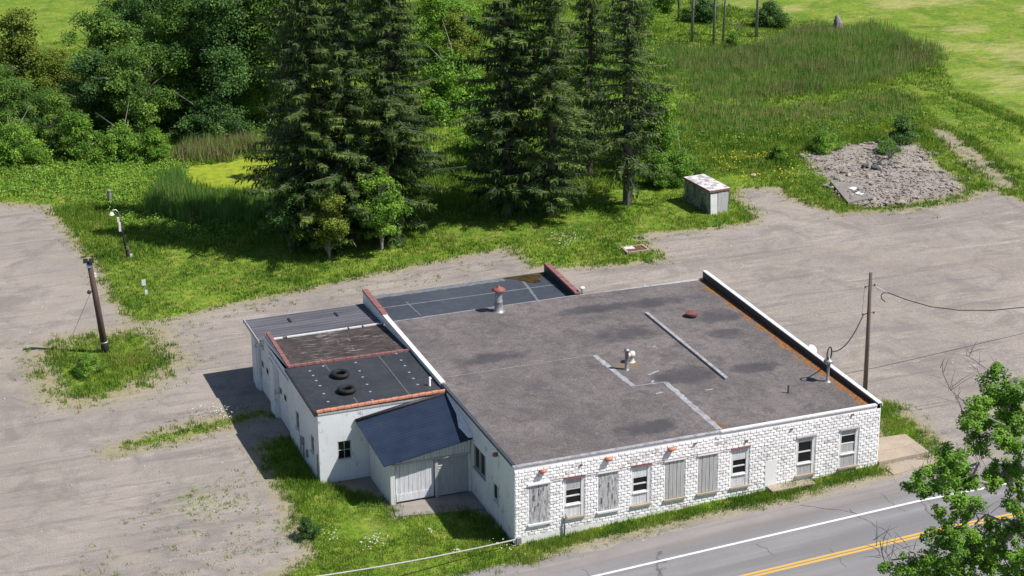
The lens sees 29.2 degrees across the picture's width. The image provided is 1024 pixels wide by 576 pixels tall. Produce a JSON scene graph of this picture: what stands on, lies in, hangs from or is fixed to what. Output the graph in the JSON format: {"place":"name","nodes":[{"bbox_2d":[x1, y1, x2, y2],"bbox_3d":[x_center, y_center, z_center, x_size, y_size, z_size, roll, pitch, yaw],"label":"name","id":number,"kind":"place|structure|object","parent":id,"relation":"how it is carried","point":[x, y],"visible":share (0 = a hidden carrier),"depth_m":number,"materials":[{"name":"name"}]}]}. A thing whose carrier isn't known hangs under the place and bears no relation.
{"place":"outdoors","nodes":[
{"label":"outdoors","id":0,"kind":"place"},
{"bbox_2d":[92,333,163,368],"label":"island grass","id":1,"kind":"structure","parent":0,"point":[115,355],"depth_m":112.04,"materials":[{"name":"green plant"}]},
{"bbox_2d":[186,155,275,191],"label":"pond water","id":2,"kind":"structure","parent":0,"point":[223,173],"depth_m":145.04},
{"bbox_2d":[0,0,1023,575],"bbox_3d":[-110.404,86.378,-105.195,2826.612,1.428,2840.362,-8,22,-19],"label":"ground","id":3,"kind":"structure","parent":0,"point":[50,468],"depth_m":117.47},
{"bbox_2d":[0,62,36,132],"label":"tree","id":4,"kind":"object","parent":3,"relation":"on","point":[10,86],"visible":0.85,"depth_m":151.72,"materials":[{"name":"green plant"}]},
{"bbox_2d":[0,6,50,102],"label":"tree","id":5,"kind":"object","parent":3,"relation":"on","point":[16,45],"visible":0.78,"depth_m":160.81,"materials":[{"name":"green plant"}]},
{"bbox_2d":[0,104,52,166],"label":"bush","id":6,"kind":"object","parent":3,"relation":"on","point":[17,144],"visible":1,"depth_m":146.38,"materials":[{"name":"green plant"}]},
{"bbox_2d":[20,86,78,148],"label":"tree","id":7,"kind":"object","parent":3,"relation":"on","point":[44,111],"visible":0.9,"depth_m":149.48,"materials":[{"name":"green plant"}]},
{"bbox_2d":[31,48,80,109],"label":"tree","id":8,"kind":"object","parent":3,"relation":"on","point":[53,63],"visible":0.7,"depth_m":158.08,"materials":[{"name":"green plant"}]},
{"bbox_2d":[55,110,105,157],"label":"bush","id":9,"kind":"object","parent":3,"relation":"on","point":[78,139],"visible":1,"depth_m":147.53,"materials":[{"name":"green plant"}]},
{"bbox_2d":[73,345,108,378],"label":"bush","id":10,"kind":"object","parent":3,"relation":"on","point":[86,366],"visible":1,"depth_m":109.45,"materials":[{"name":"green plant"}]},
{"bbox_2d":[54,47,133,133],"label":"tree","id":11,"kind":"object","parent":3,"relation":"on","point":[91,97],"visible":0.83,"depth_m":151.62,"materials":[{"name":"green plant"}]},
{"bbox_2d":[83,258,109,353],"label":"leaning pole","id":12,"kind":"object","parent":3,"relation":"on","point":[104,344],"visible":1,"depth_m":111.43,"materials":[{"name":"brown wood"}]},
{"bbox_2d":[58,5,146,82],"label":"tree","id":13,"kind":"object","parent":3,"relation":"on","point":[102,40],"visible":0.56,"depth_m":159.78,"materials":[{"name":"green plant"}]},
{"bbox_2d":[87,103,148,165],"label":"bush","id":14,"kind":"object","parent":3,"relation":"on","point":[125,143],"visible":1,"depth_m":147.02,"materials":[{"name":"green plant"}]},
{"bbox_2d":[92,0,148,49],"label":"tree","id":15,"kind":"object","parent":3,"relation":"on","point":[114,6],"visible":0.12,"depth_m":167.40,"materials":[{"name":"green plant"}]},
{"bbox_2d":[109,209,132,257],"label":"lamp pole","id":16,"kind":"object","parent":3,"relation":"on","point":[127,248],"visible":1,"depth_m":126.95,"materials":[{"name":"white metal"}]},
{"bbox_2d":[0,149,280,241],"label":"weeds","id":17,"kind":"object","parent":3,"relation":"on","point":[87,174],"visible":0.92,"depth_m":142.03,"materials":[{"name":"green plant"}]},
{"bbox_2d":[96,38,184,134],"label":"tree","id":18,"kind":"object","parent":3,"relation":"on","point":[133,90],"visible":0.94,"depth_m":150.87,"materials":[{"name":"green plant"}]},
{"bbox_2d":[111,0,181,88],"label":"tree","id":19,"kind":"object","parent":3,"relation":"on","point":[137,6],"visible":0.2,"depth_m":161.66,"materials":[{"name":"green plant"}]},
{"bbox_2d":[138,125,173,160],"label":"bush","id":20,"kind":"object","parent":3,"relation":"on","point":[157,146],"visible":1,"depth_m":147.18,"materials":[{"name":"green plant"}]},
{"bbox_2d":[15,96,299,159],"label":"undergrowth","id":21,"kind":"object","parent":3,"relation":"on","point":[177,129],"visible":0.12,"depth_m":155.15,"materials":[{"name":"green plant"}]},
{"bbox_2d":[139,0,213,125],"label":"tree","id":22,"kind":"object","parent":3,"relation":"on","point":[160,22],"visible":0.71,"depth_m":153.19,"materials":[{"name":"green plant"}]},
{"bbox_2d":[142,161,274,226],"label":"cattails","id":23,"kind":"object","parent":3,"relation":"on","point":[173,193],"visible":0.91,"depth_m":136.02,"materials":[{"name":"green plant"}]},
{"bbox_2d":[173,76,254,141],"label":"bush","id":24,"kind":"object","parent":3,"relation":"on","point":[208,116],"visible":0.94,"depth_m":151.38,"materials":[{"name":"green plant"}]},
{"bbox_2d":[165,0,273,124],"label":"tree","id":25,"kind":"object","parent":3,"relation":"on","point":[220,32],"visible":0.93,"depth_m":151.98,"materials":[{"name":"green plant"}]},
{"bbox_2d":[169,127,282,161],"bbox_3d":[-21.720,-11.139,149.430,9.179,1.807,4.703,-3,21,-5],"label":"pond reeds","id":26,"kind":"object","parent":3,"relation":"on","point":[232,138],"visible":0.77,"depth_m":149.21,"materials":[{"name":"green plant"}]},
{"bbox_2d":[195,2,287,103],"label":"tree","id":27,"kind":"object","parent":3,"relation":"on","point":[249,96],"visible":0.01,"depth_m":161.05,"materials":[{"name":"green plant"}]},
{"bbox_2d":[205,0,316,121],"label":"tree","id":28,"kind":"object","parent":3,"relation":"on","point":[258,7],"visible":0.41,"depth_m":153.28,"materials":[{"name":"green plant"}]},
{"bbox_2d":[234,0,330,212],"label":"spruce tree","id":29,"kind":"object","parent":3,"relation":"on","point":[280,106],"visible":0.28,"depth_m":129.88,"materials":[{"name":"green plant"}]},
{"bbox_2d":[253,169,320,252],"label":"sapling","id":30,"kind":"object","parent":3,"relation":"on","point":[283,212],"visible":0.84,"depth_m":126.38,"materials":[{"name":"green plant"}]},
{"bbox_2d":[242,0,374,255],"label":"spruce tree","id":31,"kind":"object","parent":3,"relation":"on","point":[303,123],"visible":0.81,"depth_m":124.78,"materials":[{"name":"green plant"}]},
{"bbox_2d":[295,516,321,539],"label":"bush","id":32,"kind":"object","parent":3,"relation":"on","point":[306,529],"visible":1,"depth_m":91.11,"materials":[{"name":"green plant"}]},
{"bbox_2d":[289,188,353,259],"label":"sapling","id":33,"kind":"object","parent":3,"relation":"on","point":[331,228],"visible":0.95,"depth_m":125.55,"materials":[{"name":"green plant"}]},
{"bbox_2d":[293,0,407,252],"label":"spruce tree","id":34,"kind":"object","parent":3,"relation":"on","point":[343,106],"visible":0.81,"depth_m":125.23,"materials":[{"name":"green plant"}]},
{"bbox_2d":[325,1,395,51],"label":"tree","id":35,"kind":"object","parent":3,"relation":"on","point":[365,5],"visible":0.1,"depth_m":174.60,"materials":[{"name":"green plant"}]},
{"bbox_2d":[346,166,413,250],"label":"sapling","id":36,"kind":"object","parent":3,"relation":"on","point":[380,206],"visible":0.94,"depth_m":126.27,"materials":[{"name":"green plant"}]},
{"bbox_2d":[265,430,512,546],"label":"tall grass","id":37,"kind":"structure","parent":3,"relation":"on","point":[295,470],"depth_m":96.08,"materials":[{"name":"green plant"}]},
{"bbox_2d":[351,2,427,161],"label":"spruce tree","id":38,"kind":"object","parent":3,"relation":"on","point":[375,70],"visible":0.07,"depth_m":138.17,"materials":[{"name":"green plant"}]},
{"bbox_2d":[324,0,466,247],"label":"spruce tree","id":39,"kind":"object","parent":3,"relation":"on","point":[397,162],"visible":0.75,"depth_m":126.90,"materials":[{"name":"green plant"}]},
{"bbox_2d":[392,491,484,516],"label":"garage apron","id":40,"kind":"object","parent":3,"relation":"on","point":[469,498],"visible":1,"depth_m":94.43,"materials":[{"name":"grey concrete"}]},
{"bbox_2d":[409,0,481,64],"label":"tree","id":41,"kind":"object","parent":3,"relation":"on","point":[432,36],"visible":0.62,"depth_m":169.02,"materials":[{"name":"green plant"}]},
{"bbox_2d":[401,20,498,125],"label":"bush","id":42,"kind":"object","parent":3,"relation":"on","point":[448,88],"visible":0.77,"depth_m":154.82,"materials":[{"name":"green plant"}]},
{"bbox_2d":[85,160,822,575],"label":"lawn weeds","id":43,"kind":"object","parent":3,"relation":"on","point":[363,272],"visible":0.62,"depth_m":125.99,"materials":[{"name":"green plant"}]},
{"bbox_2d":[439,10,486,68],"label":"tree","id":44,"kind":"object","parent":3,"relation":"on","point":[460,39],"visible":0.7,"depth_m":164.72,"materials":[{"name":"green plant"}]},
{"bbox_2d":[458,105,498,151],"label":"bush","id":45,"kind":"object","parent":3,"relation":"on","point":[470,141],"visible":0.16,"depth_m":145.69,"materials":[{"name":"green plant"}]},
{"bbox_2d":[0,141,1009,575],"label":"gravel weeds","id":46,"kind":"object","parent":3,"relation":"on","point":[272,417],"visible":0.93,"depth_m":104.27,"materials":[{"name":"green plant"}]},
{"bbox_2d":[1,200,1017,560],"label":"loose stones","id":47,"kind":"object","parent":3,"relation":"on","point":[373,292],"visible":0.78,"depth_m":106.71,"materials":[{"name":"grey stone"}]},
{"bbox_2d":[446,0,587,221],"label":"spruce tree","id":48,"kind":"object","parent":3,"relation":"on","point":[503,116],"visible":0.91,"depth_m":129.75,"materials":[{"name":"green plant"}]},
{"bbox_2d":[23,90,1023,470],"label":"verge grass","id":49,"kind":"structure","parent":3,"relation":"on","point":[57,352],"depth_m":129.09,"materials":[{"name":"green plant"}]},
{"bbox_2d":[509,25,548,92],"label":"tree","id":50,"kind":"object","parent":3,"relation":"on","point":[526,69],"visible":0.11,"depth_m":160.02,"materials":[{"name":"green plant"}]},
{"bbox_2d":[403,16,676,173],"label":"thicket weeds","id":51,"kind":"object","parent":3,"relation":"on","point":[650,52],"visible":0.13,"depth_m":169.60,"materials":[{"name":"green plant"}]},
{"bbox_2d":[482,0,624,216],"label":"spruce tree","id":52,"kind":"object","parent":3,"relation":"on","point":[561,110],"visible":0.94,"depth_m":129.54,"materials":[{"name":"green plant"}]},
{"bbox_2d":[243,262,882,545],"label":"commercial building","id":53,"kind":"structure","parent":3,"relation":"on","point":[550,400],"depth_m":96.99,"materials":[{"name":"painted brick"},{"name":"roofing gravel"},{"name":"rubber"}]},
{"bbox_2d":[261,350,270,401],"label":"garage door","id":54,"kind":"structure","parent":53,"relation":"in","point":[264,357],"depth_m":106.27,"materials":[{"name":"white metal"}]},
{"bbox_2d":[278,370,289,430],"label":"garage door","id":55,"kind":"structure","parent":53,"relation":"in","point":[283,385],"depth_m":102.77,"materials":[{"name":"white metal"}]},
{"bbox_2d":[331,369,349,378],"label":"tyre","id":56,"kind":"object","parent":53,"relation":"on","point":[335,374],"visible":1,"depth_m":99.17,"materials":[{"name":"rubber"}]},
{"bbox_2d":[337,440,353,462],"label":"window","id":57,"kind":"structure","parent":53,"relation":"in","point":[344,447],"depth_m":96.64,"materials":[{"name":"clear glass"}]},
{"bbox_2d":[318,539,515,575],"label":"ground cable","id":58,"kind":"object","parent":53,"relation":"attached to","point":[417,559],"visible":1,"depth_m":87.57,"materials":[{"name":"grey metal"}]},
{"bbox_2d":[472,444,485,481],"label":"window","id":59,"kind":"structure","parent":53,"relation":"in","point":[479,459],"depth_m":93.92,"materials":[{"name":"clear glass"}]},
{"bbox_2d":[527,480,550,526],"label":"boarded window","id":60,"kind":"structure","parent":53,"relation":"in","point":[538,492],"depth_m":90.32,"materials":[{"name":"grey wood"}]},
{"bbox_2d":[563,475,585,519],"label":"window","id":61,"kind":"structure","parent":53,"relation":"in","point":[573,486],"depth_m":90.99,"materials":[{"name":"white paint"}]},
{"bbox_2d":[597,469,619,514],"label":"boarded window","id":62,"kind":"structure","parent":53,"relation":"in","point":[607,480],"depth_m":91.45,"materials":[{"name":"grey wood"}]},
{"bbox_2d":[630,463,651,507],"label":"window","id":63,"kind":"structure","parent":53,"relation":"in","point":[640,489],"depth_m":92.10,"materials":[{"name":"white paint"}]},
{"bbox_2d":[663,457,686,501],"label":"boarded window","id":64,"kind":"structure","parent":53,"relation":"in","point":[674,468],"depth_m":92.60,"materials":[{"name":"wood"}]},
{"bbox_2d":[696,451,718,495],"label":"boarded window","id":65,"kind":"structure","parent":53,"relation":"in","point":[707,463],"depth_m":93.17,"materials":[{"name":"wood"}]},
{"bbox_2d":[730,445,750,489],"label":"window","id":66,"kind":"structure","parent":53,"relation":"in","point":[740,455],"depth_m":93.78,"materials":[{"name":"white paint"}]},
{"bbox_2d":[764,459,777,486],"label":"blocked doorway","id":67,"kind":"structure","parent":53,"relation":"in","point":[770,469],"depth_m":94.45,"materials":[{"name":"white paint"}]},
{"bbox_2d":[795,434,816,477],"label":"window","id":68,"kind":"structure","parent":53,"relation":"in","point":[805,444],"depth_m":94.96,"materials":[{"name":"white paint"}]},
{"bbox_2d":[838,426,859,469],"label":"window","id":69,"kind":"structure","parent":53,"relation":"in","point":[848,436],"depth_m":95.70,"materials":[{"name":"white paint"}]},
{"bbox_2d":[538,0,624,175],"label":"spruce tree","id":70,"kind":"object","parent":3,"relation":"on","point":[590,72],"visible":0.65,"depth_m":137.72,"materials":[{"name":"green plant"}]},
{"bbox_2d":[554,14,608,86],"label":"bush","id":71,"kind":"object","parent":3,"relation":"on","point":[586,60],"visible":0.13,"depth_m":165.27,"materials":[{"name":"green plant"}]},
{"bbox_2d":[255,397,944,575],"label":"lawn grass","id":72,"kind":"structure","parent":3,"relation":"on","point":[532,558],"depth_m":92.15,"materials":[{"name":"green plant"}]},
{"bbox_2d":[573,0,678,205],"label":"spruce tree","id":73,"kind":"object","parent":3,"relation":"on","point":[626,138],"visible":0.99,"depth_m":131.68,"materials":[{"name":"green plant"}]},
{"bbox_2d":[607,0,661,26],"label":"bush","id":74,"kind":"object","parent":3,"relation":"on","point":[648,22],"visible":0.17,"depth_m":184.44,"materials":[{"name":"green plant"}]},
{"bbox_2d":[620,244,649,254],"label":"well cover","id":75,"kind":"object","parent":3,"relation":"on","point":[626,249],"visible":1,"depth_m":125.95,"materials":[{"name":"concrete"}]},
{"bbox_2d":[623,87,682,161],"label":"tree","id":76,"kind":"object","parent":3,"relation":"on","point":[667,132],"visible":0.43,"depth_m":140.47,"materials":[{"name":"green plant"}]},
{"bbox_2d":[639,150,672,187],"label":"bush","id":77,"kind":"object","parent":3,"relation":"on","point":[659,159],"visible":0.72,"depth_m":137.52,"materials":[{"name":"green plant"}]},
{"bbox_2d":[650,0,683,11],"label":"bush","id":78,"kind":"object","parent":3,"relation":"on","point":[667,4],"visible":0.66,"depth_m":190.06,"materials":[{"name":"green plant"}]},
{"bbox_2d":[655,132,709,188],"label":"bush","id":79,"kind":"object","parent":3,"relation":"on","point":[680,162],"visible":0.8,"depth_m":138.17,"materials":[{"name":"green plant"}]},
{"bbox_2d":[677,0,720,24],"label":"bush","id":80,"kind":"object","parent":3,"relation":"on","point":[704,9],"visible":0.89,"depth_m":185.52,"materials":[{"name":"green plant"}]},
{"bbox_2d":[523,464,882,552],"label":"wall foot grass","id":81,"kind":"structure","parent":3,"relation":"on","point":[766,494],"depth_m":92.75,"materials":[{"name":"green plant"}]},
{"bbox_2d":[683,174,730,214],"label":"shed","id":82,"kind":"structure","parent":3,"relation":"on","point":[707,194],"depth_m":133.10,"materials":[{"name":"paint"}]},
{"bbox_2d":[717,191,727,212],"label":"door","id":83,"kind":"structure","parent":82,"relation":"in","point":[723,196],"depth_m":132.77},
{"bbox_2d":[724,31,741,46],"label":"bush","id":84,"kind":"object","parent":3,"relation":"on","point":[732,37],"visible":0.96,"depth_m":175.65,"materials":[{"name":"green plant"}]},
{"bbox_2d":[453,455,1023,575],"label":"road shoulder","id":85,"kind":"object","parent":3,"relation":"on","point":[562,563],"visible":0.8,"depth_m":91.10},
{"bbox_2d":[747,0,793,27],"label":"bush","id":86,"kind":"object","parent":3,"relation":"on","point":[771,14],"visible":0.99,"depth_m":183.55,"materials":[{"name":"green plant"}]},
{"bbox_2d":[768,141,787,158],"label":"bush","id":87,"kind":"object","parent":3,"relation":"on","point":[778,148],"visible":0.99,"depth_m":143.96,"materials":[{"name":"green plant"}]},
{"bbox_2d":[767,479,815,492],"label":"door step","id":88,"kind":"object","parent":3,"relation":"on","point":[777,487],"depth_m":94.67,"materials":[{"name":"concrete"}]},
{"bbox_2d":[670,86,928,136],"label":"reeds","id":89,"kind":"object","parent":3,"relation":"on","point":[779,111],"visible":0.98,"depth_m":155.69,"materials":[{"name":"green plant"}]},
{"bbox_2d":[646,11,956,105],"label":"reed bed","id":90,"kind":"object","parent":3,"relation":"on","point":[708,80],"visible":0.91,"depth_m":170.06,"materials":[{"name":"green plant"}]},
{"bbox_2d":[790,150,854,205],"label":"edge weeds","id":91,"kind":"object","parent":3,"relation":"on","point":[813,174],"visible":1,"depth_m":140.31,"materials":[{"name":"green plant"}]},
{"bbox_2d":[809,126,846,155],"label":"bush","id":92,"kind":"object","parent":3,"relation":"on","point":[822,144],"visible":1,"depth_m":145.59,"materials":[{"name":"green plant"}]},
{"bbox_2d":[677,101,1015,148],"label":"bank weeds","id":93,"kind":"object","parent":3,"relation":"on","point":[869,123],"visible":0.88,"depth_m":151.87,"materials":[{"name":"green plant"}]},
{"bbox_2d":[830,181,874,205],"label":"foundation slab","id":94,"kind":"structure","parent":3,"relation":"on","point":[846,195],"depth_m":136.17,"materials":[{"name":"grey concrete"}]},
{"bbox_2d":[862,272,875,389],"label":"utility pole","id":95,"kind":"object","parent":3,"relation":"on","point":[866,358],"visible":0.94,"depth_m":103.96,"materials":[{"name":"brown wood"}]},
{"bbox_2d":[796,139,970,207],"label":"rubble","id":96,"kind":"object","parent":3,"relation":"on","point":[953,188],"visible":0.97,"depth_m":139.94,"materials":[{"name":"stone"}]},
{"bbox_2d":[876,131,902,154],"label":"bush","id":97,"kind":"object","parent":96,"relation":"on","point":[883,145],"visible":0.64,"depth_m":144.83,"materials":[{"name":"green plant"}]},
{"bbox_2d":[867,138,911,158],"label":"dry shrub","id":98,"kind":"object","parent":3,"relation":"on","point":[887,149],"visible":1,"depth_m":143.17,"materials":[{"name":"green plant"}]},
{"bbox_2d":[877,434,928,464],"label":"entrance slab","id":99,"kind":"structure","parent":3,"relation":"on","point":[896,448],"depth_m":97.81,"materials":[{"name":"concrete"}]},
{"bbox_2d":[887,114,919,144],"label":"bush","id":100,"kind":"object","parent":3,"relation":"on","point":[903,126],"visible":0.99,"depth_m":146.89,"materials":[{"name":"green plant"}]},
{"bbox_2d":[885,456,935,474],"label":"slab","id":101,"kind":"structure","parent":3,"relation":"on","point":[901,468],"depth_m":96.37,"materials":[{"name":"concrete"}]},
{"bbox_2d":[861,338,1023,575],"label":"maple tree","id":102,"kind":"object","parent":3,"relation":"on","point":[972,540],"visible":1,"depth_m":75.00,"materials":[{"name":"green plant"}]},
{"bbox_2d":[920,88,1023,145],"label":"bank grass","id":103,"kind":"structure","parent":3,"relation":"on","point":[961,100],"depth_m":154.55,"materials":[{"name":"green plant"}]},
{"bbox_2d":[0,0,1023,265],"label":"meadow grass","id":104,"kind":"structure","parent":0,"point":[740,168],"depth_m":150.03,"materials":[{"name":"green plant"}]},
{"bbox_2d":[554,474,1023,575],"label":"road","id":105,"kind":"structure","parent":0,"point":[800,545],"depth_m":89.42,"materials":[{"name":"grey asphalt"}]},
{"bbox_2d":[593,483,1006,575],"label":"white edge line","id":106,"kind":"object","parent":105,"relation":"on","point":[775,534],"visible":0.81,"depth_m":90.53,"materials":[{"name":"paint"}]},
{"bbox_2d":[739,512,1022,575],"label":"yellow centre line","id":107,"kind":"object","parent":105,"relation":"on","point":[768,569],"visible":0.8,"depth_m":88.80,"materials":[{"name":"paint"}]},
{"bbox_2d":[752,515,1019,575],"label":"yellow centre line","id":108,"kind":"object","parent":105,"relation":"on","point":[785,568],"visible":0.71,"depth_m":88.55,"materials":[{"name":"paint"}]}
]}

